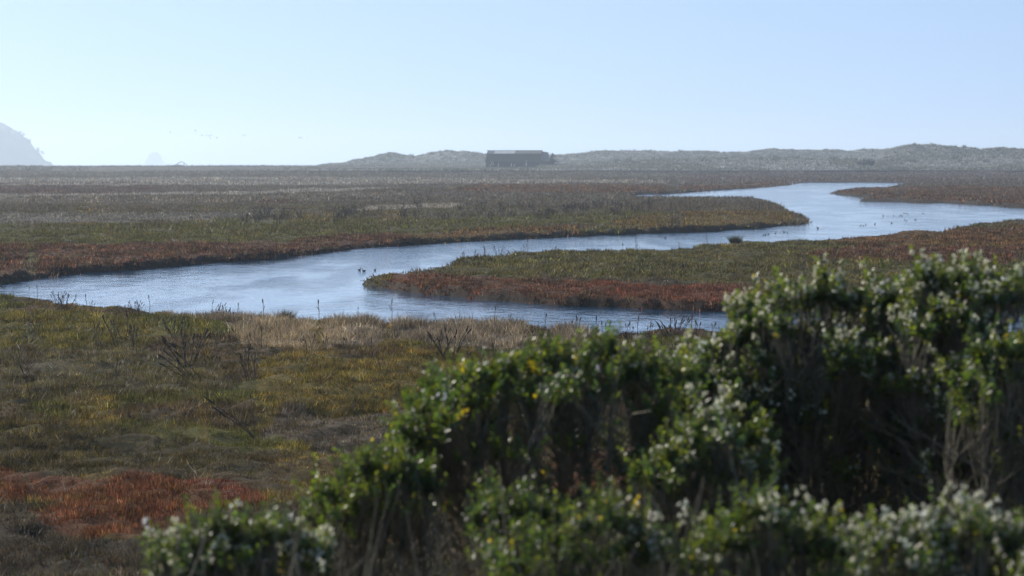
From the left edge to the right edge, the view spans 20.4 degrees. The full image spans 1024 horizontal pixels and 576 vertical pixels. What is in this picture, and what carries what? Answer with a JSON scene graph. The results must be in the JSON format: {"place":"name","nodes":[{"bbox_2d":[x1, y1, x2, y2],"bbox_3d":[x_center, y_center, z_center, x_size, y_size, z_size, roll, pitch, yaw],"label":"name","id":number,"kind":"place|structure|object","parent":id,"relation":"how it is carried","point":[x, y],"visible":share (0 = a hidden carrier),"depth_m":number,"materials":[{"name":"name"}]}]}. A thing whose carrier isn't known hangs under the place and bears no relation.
{"place":"outdoors","nodes":[
{"label":"outdoors","id":0,"kind":"place"},
{"bbox_2d":[0,122,52,164],"bbox_3d":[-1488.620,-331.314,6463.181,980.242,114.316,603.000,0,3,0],"label":"headland","id":1,"kind":"structure","parent":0,"point":[16,148],"depth_m":6178.99,"materials":[{"name":"grey stone"}]},
{"bbox_2d":[5,124,44,153],"bbox_3d":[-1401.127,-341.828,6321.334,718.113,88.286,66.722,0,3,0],"label":"woods","id":2,"kind":"object","parent":1,"relation":"on","point":[37,149],"visible":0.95,"depth_m":6308.05,"materials":[{"name":"green plant"}]},
{"bbox_2d":[0,165,1023,575],"bbox_3d":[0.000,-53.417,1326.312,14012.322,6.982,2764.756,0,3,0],"label":"ground","id":3,"kind":"structure","parent":0,"point":[330,429],"depth_m":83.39,"materials":[{"name":"plant"}]},
{"bbox_2d":[20,365,37,401],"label":"leaning dead stalk","id":4,"kind":"object","parent":3,"relation":"on","point":[27,384],"visible":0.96,"depth_m":66.40,"materials":[{"name":"plant"}]},
{"bbox_2d":[50,291,68,304],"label":"dead weed","id":5,"kind":"object","parent":3,"relation":"on","point":[58,297],"visible":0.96,"depth_m":108.88,"materials":[{"name":"plant"}]},
{"bbox_2d":[56,294,74,307],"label":"dead weed","id":6,"kind":"object","parent":3,"relation":"on","point":[63,300],"visible":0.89,"depth_m":108.28,"materials":[{"name":"plant"}]},
{"bbox_2d":[94,322,102,343],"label":"dead weed","id":7,"kind":"object","parent":3,"relation":"on","point":[96,332],"visible":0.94,"depth_m":87.41,"materials":[{"name":"plant"}]},
{"bbox_2d":[102,309,127,348],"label":"dead weed","id":8,"kind":"object","parent":3,"relation":"on","point":[114,324],"visible":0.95,"depth_m":85.58,"materials":[{"name":"plant"}]},
{"bbox_2d":[112,359,120,380],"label":"dead weed","id":9,"kind":"object","parent":3,"relation":"on","point":[116,374],"visible":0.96,"depth_m":73.01,"materials":[{"name":"brown plant"}]},
{"bbox_2d":[128,324,137,347],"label":"dead weed","id":10,"kind":"object","parent":3,"relation":"on","point":[132,335],"visible":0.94,"depth_m":84.51,"materials":[{"name":"brown plant"}]},
{"bbox_2d":[128,300,144,313],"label":"dead weed","id":11,"kind":"object","parent":3,"relation":"on","point":[135,305],"visible":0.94,"depth_m":106.24,"materials":[{"name":"brown plant"}]},
{"bbox_2d":[161,314,185,333],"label":"dead weed","id":12,"kind":"object","parent":3,"relation":"on","point":[165,324],"visible":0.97,"depth_m":92.28,"materials":[{"name":"plant"}]},
{"bbox_2d":[168,321,189,338],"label":"dead weed","id":13,"kind":"object","parent":3,"relation":"on","point":[181,329],"visible":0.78,"depth_m":89.86,"materials":[{"name":"plant"}]},
{"bbox_2d":[158,349,200,379],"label":"bent dead weed","id":14,"kind":"object","parent":3,"relation":"on","point":[179,355],"visible":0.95,"depth_m":73.42,"materials":[{"name":"brown plant"}]},
{"bbox_2d":[161,328,210,366],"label":"dead weed","id":15,"kind":"object","parent":3,"relation":"on","point":[183,343],"visible":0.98,"depth_m":78.82,"materials":[{"name":"brown plant"}]},
{"bbox_2d":[185,332,204,346],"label":"dead weed","id":16,"kind":"object","parent":3,"relation":"on","point":[197,339],"visible":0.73,"depth_m":86.59,"materials":[{"name":"plant"}]},
{"bbox_2d":[202,395,253,438],"bbox_3d":[-5.745,2.702,57.999,1.350,0.994,0.276,1,3,17],"label":"fallen dead stalk","id":17,"kind":"object","parent":3,"relation":"on","point":[220,412],"visible":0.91,"depth_m":58.02,"materials":[{"name":"brown plant"}]},
{"bbox_2d":[134,487,337,575],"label":"coastal shrub","id":18,"kind":"object","parent":3,"relation":"on","point":[226,539],"visible":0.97,"depth_m":14.99,"materials":[{"name":"green plant"}]},
{"bbox_2d":[239,213,250,222],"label":"dead weed","id":19,"kind":"object","parent":3,"relation":"on","point":[247,214],"visible":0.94,"depth_m":257.32,"materials":[{"name":"brown plant"}]},
{"bbox_2d":[239,346,257,379],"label":"dead weed","id":20,"kind":"object","parent":3,"relation":"on","point":[247,363],"visible":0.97,"depth_m":72.73,"materials":[{"name":"brown plant"}]},
{"bbox_2d":[252,214,262,221],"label":"dead weed","id":21,"kind":"object","parent":3,"relation":"on","point":[258,218],"visible":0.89,"depth_m":262.10,"materials":[{"name":"plant"}]},
{"bbox_2d":[258,207,272,218],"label":"dead weed","id":22,"kind":"object","parent":3,"relation":"on","point":[265,213],"visible":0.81,"depth_m":274.77,"materials":[{"name":"plant"}]},
{"bbox_2d":[275,214,282,223],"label":"dead weed","id":23,"kind":"object","parent":3,"relation":"on","point":[280,218],"visible":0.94,"depth_m":252.09,"materials":[{"name":"brown plant"}]},
{"bbox_2d":[269,307,298,317],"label":"rush tuft","id":24,"kind":"object","parent":3,"relation":"on","point":[286,313],"visible":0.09,"depth_m":101.22,"materials":[{"name":"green plant"}]},
{"bbox_2d":[281,207,294,218],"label":"dead weed","id":25,"kind":"object","parent":3,"relation":"on","point":[283,209],"visible":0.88,"depth_m":272.01,"materials":[{"name":"brown plant"}]},
{"bbox_2d":[300,334,318,349],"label":"dead weed","id":26,"kind":"object","parent":3,"relation":"on","point":[310,342],"visible":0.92,"depth_m":85.91,"materials":[{"name":"brown plant"}]},
{"bbox_2d":[338,206,349,218],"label":"dead weed","id":27,"kind":"object","parent":3,"relation":"on","point":[342,216],"visible":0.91,"depth_m":272.03,"materials":[{"name":"plant"}]},
{"bbox_2d":[275,438,472,575],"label":"coastal shrub","id":28,"kind":"object","parent":3,"relation":"on","point":[346,501],"visible":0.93,"depth_m":17.37,"materials":[{"name":"green plant"}]},
{"bbox_2d":[372,350,389,374],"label":"dead weed","id":29,"kind":"object","parent":3,"relation":"on","point":[382,362],"visible":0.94,"depth_m":73.01,"materials":[{"name":"brown plant"}]},
{"bbox_2d":[413,197,422,206],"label":"dead weed","id":30,"kind":"object","parent":3,"relation":"on","point":[419,202],"visible":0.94,"depth_m":333.84,"materials":[{"name":"brown plant"}]},
{"bbox_2d":[6,307,837,491],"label":"dry grass","id":31,"kind":"structure","parent":3,"relation":"on","point":[336,322],"depth_m":93.88,"materials":[{"name":"plant"}]},
{"bbox_2d":[437,330,456,358],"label":"dead weed","id":32,"kind":"object","parent":3,"relation":"on","point":[441,342],"visible":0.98,"depth_m":81.50,"materials":[{"name":"brown plant"}]},
{"bbox_2d":[427,326,471,355],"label":"dead weed","id":33,"kind":"object","parent":3,"relation":"on","point":[430,336],"visible":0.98,"depth_m":81.52,"materials":[{"name":"brown plant"}]},
{"bbox_2d":[499,207,505,216],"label":"dead weed","id":34,"kind":"object","parent":3,"relation":"on","point":[503,214],"visible":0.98,"depth_m":289.80,"materials":[{"name":"plant"}]},
{"bbox_2d":[397,466,621,575],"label":"coastal shrub","id":35,"kind":"object","parent":3,"relation":"on","point":[486,505],"visible":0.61,"depth_m":15.49,"materials":[{"name":"green plant"}]},
{"bbox_2d":[0,170,1023,539],"bbox_3d":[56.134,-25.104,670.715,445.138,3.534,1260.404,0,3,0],"label":"pickleweed ground cover","id":36,"kind":"object","parent":3,"relation":"on","point":[148,482],"visible":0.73,"depth_m":175.29,"materials":[{"name":"red plant"}]},
{"bbox_2d":[507,209,516,217],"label":"dead weed","id":37,"kind":"object","parent":3,"relation":"on","point":[511,213],"visible":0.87,"depth_m":283.60,"materials":[{"name":"brown plant"}]},
{"bbox_2d":[337,318,711,575],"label":"coastal shrub","id":38,"kind":"object","parent":3,"relation":"on","point":[457,419],"visible":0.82,"depth_m":17.86,"materials":[{"name":"green plant"}]},
{"bbox_2d":[84,462,983,575],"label":"undergrowth","id":39,"kind":"object","parent":3,"relation":"on","point":[339,567],"visible":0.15,"depth_m":14.05,"materials":[{"name":"brown plant"}]},
{"bbox_2d":[530,209,541,218],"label":"dead weed","id":40,"kind":"object","parent":3,"relation":"on","point":[538,215],"visible":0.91,"depth_m":277.84,"materials":[{"name":"brown plant"}]},
{"bbox_2d":[545,207,554,218],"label":"dead weed","id":41,"kind":"object","parent":3,"relation":"on","point":[546,217],"visible":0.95,"depth_m":275.66,"materials":[{"name":"brown plant"}]},
{"bbox_2d":[563,204,571,213],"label":"dead weed","id":42,"kind":"object","parent":3,"relation":"on","point":[567,210],"visible":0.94,"depth_m":307.66,"materials":[{"name":"plant"}]},
{"bbox_2d":[571,315,580,333],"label":"dead weed","id":43,"kind":"object","parent":3,"relation":"on","point":[575,323],"visible":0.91,"depth_m":93.58,"materials":[{"name":"brown plant"}]},
{"bbox_2d":[470,470,687,575],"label":"coastal shrub","id":44,"kind":"object","parent":3,"relation":"on","point":[527,558],"visible":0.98,"depth_m":14.02,"materials":[{"name":"green plant"}]},
{"bbox_2d":[593,200,602,209],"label":"dead weed","id":45,"kind":"object","parent":3,"relation":"on","point":[600,204],"visible":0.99,"depth_m":327.65,"materials":[{"name":"brown plant"}]},
{"bbox_2d":[623,332,653,350],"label":"dead weed","id":46,"kind":"object","parent":3,"relation":"on","point":[636,340],"visible":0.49,"depth_m":81.34,"materials":[{"name":"brown plant"}]},
{"bbox_2d":[647,322,652,339],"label":"dead weed","id":47,"kind":"object","parent":3,"relation":"on","point":[649,335],"visible":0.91,"depth_m":91.03,"materials":[{"name":"plant"}]},
{"bbox_2d":[655,317,684,337],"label":"dead weed","id":48,"kind":"object","parent":3,"relation":"on","point":[670,327],"visible":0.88,"depth_m":90.36,"materials":[{"name":"plant"}]},
{"bbox_2d":[660,317,690,337],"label":"dead weed","id":49,"kind":"object","parent":3,"relation":"on","point":[675,327],"visible":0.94,"depth_m":89.92,"materials":[{"name":"brown plant"}]},
{"bbox_2d":[691,319,700,336],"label":"dead weed","id":50,"kind":"object","parent":3,"relation":"on","point":[695,327],"visible":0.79,"depth_m":89.52,"materials":[{"name":"plant"}]},
{"bbox_2d":[593,383,807,575],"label":"coastal shrub","id":51,"kind":"object","parent":3,"relation":"on","point":[673,470],"visible":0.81,"depth_m":16.56,"materials":[{"name":"green plant"}]},
{"bbox_2d":[619,196,784,211],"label":"reeds","id":52,"kind":"object","parent":3,"relation":"on","point":[689,207],"visible":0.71,"depth_m":343.02,"materials":[{"name":"brown plant"}]},
{"bbox_2d":[724,234,744,243],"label":"rush tuft","id":53,"kind":"object","parent":3,"relation":"on","point":[735,240],"visible":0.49,"depth_m":190.34,"materials":[{"name":"green plant"}]},
{"bbox_2d":[667,458,868,575],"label":"coastal shrub","id":54,"kind":"object","parent":3,"relation":"on","point":[765,515],"visible":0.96,"depth_m":13.98,"materials":[{"name":"green plant"}]},
{"bbox_2d":[630,251,937,575],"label":"coastal shrub","id":55,"kind":"object","parent":3,"relation":"on","point":[749,362],"visible":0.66,"depth_m":18.71,"materials":[{"name":"green plant"}]},
{"bbox_2d":[796,252,805,269],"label":"dead weed","id":56,"kind":"object","parent":3,"relation":"on","point":[803,261],"visible":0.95,"depth_m":146.63,"materials":[{"name":"brown plant"}]},
{"bbox_2d":[828,238,845,261],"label":"dead weed","id":57,"kind":"object","parent":3,"relation":"on","point":[836,251],"visible":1,"depth_m":152.64,"materials":[{"name":"brown plant"}]},
{"bbox_2d":[808,245,1023,575],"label":"coastal shrub","id":58,"kind":"object","parent":3,"relation":"on","point":[980,293],"visible":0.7,"depth_m":18.29,"materials":[{"name":"green plant"}]},
{"bbox_2d":[834,480,1023,575],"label":"coastal shrub","id":59,"kind":"object","parent":3,"relation":"on","point":[933,545],"visible":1,"depth_m":13.36,"materials":[{"name":"green plant"}]},
{"bbox_2d":[881,315,1023,575],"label":"coastal shrub","id":60,"kind":"object","parent":3,"relation":"on","point":[988,367],"visible":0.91,"depth_m":17.17,"materials":[{"name":"green plant"}]},
{"bbox_2d":[1018,252,1023,265],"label":"dead weed","id":61,"kind":"object","parent":3,"relation":"on","point":[1019,258],"visible":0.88,"depth_m":146.21,"materials":[{"name":"plant"}]},
{"bbox_2d":[0,164,1023,333],"bbox_3d":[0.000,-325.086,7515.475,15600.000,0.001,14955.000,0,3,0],"label":"water","id":62,"kind":"structure","parent":0,"point":[304,284],"depth_m":152.78,"materials":[{"name":"blue liquid"}]},
{"bbox_2d":[144,152,164,163],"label":"sea stack","id":63,"kind":"object","parent":62,"relation":"in","point":[154,158],"visible":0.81,"depth_m":12963.97,"materials":[{"name":"grey stone"}]},
{"bbox_2d":[0,0,1023,163],"label":"sky","id":64,"kind":"structure","parent":0,"point":[85,81],"materials":[{"name":"blue"}]},
{"bbox_2d":[0,142,1023,173],"bbox_3d":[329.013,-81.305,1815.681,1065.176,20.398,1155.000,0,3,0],"label":"dunes","id":65,"kind":"structure","parent":0,"point":[883,154],"depth_m":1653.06,"materials":[{"name":"green plant"}]},
{"bbox_2d":[485,150,558,167],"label":"ruined barn","id":66,"kind":"structure","parent":65,"relation":"on","point":[513,158],"depth_m":1497.21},
{"bbox_2d":[856,159,865,164],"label":"tumbledown shed","id":67,"kind":"structure","parent":65,"relation":"on","point":[861,162],"depth_m":1299.72,"materials":[{"name":"grey wood"}]},
{"bbox_2d":[866,160,875,165],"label":"dark bush","id":68,"kind":"object","parent":65,"relation":"on","point":[870,162],"visible":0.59,"depth_m":1299.64,"materials":[{"name":"green plant"}]}
]}

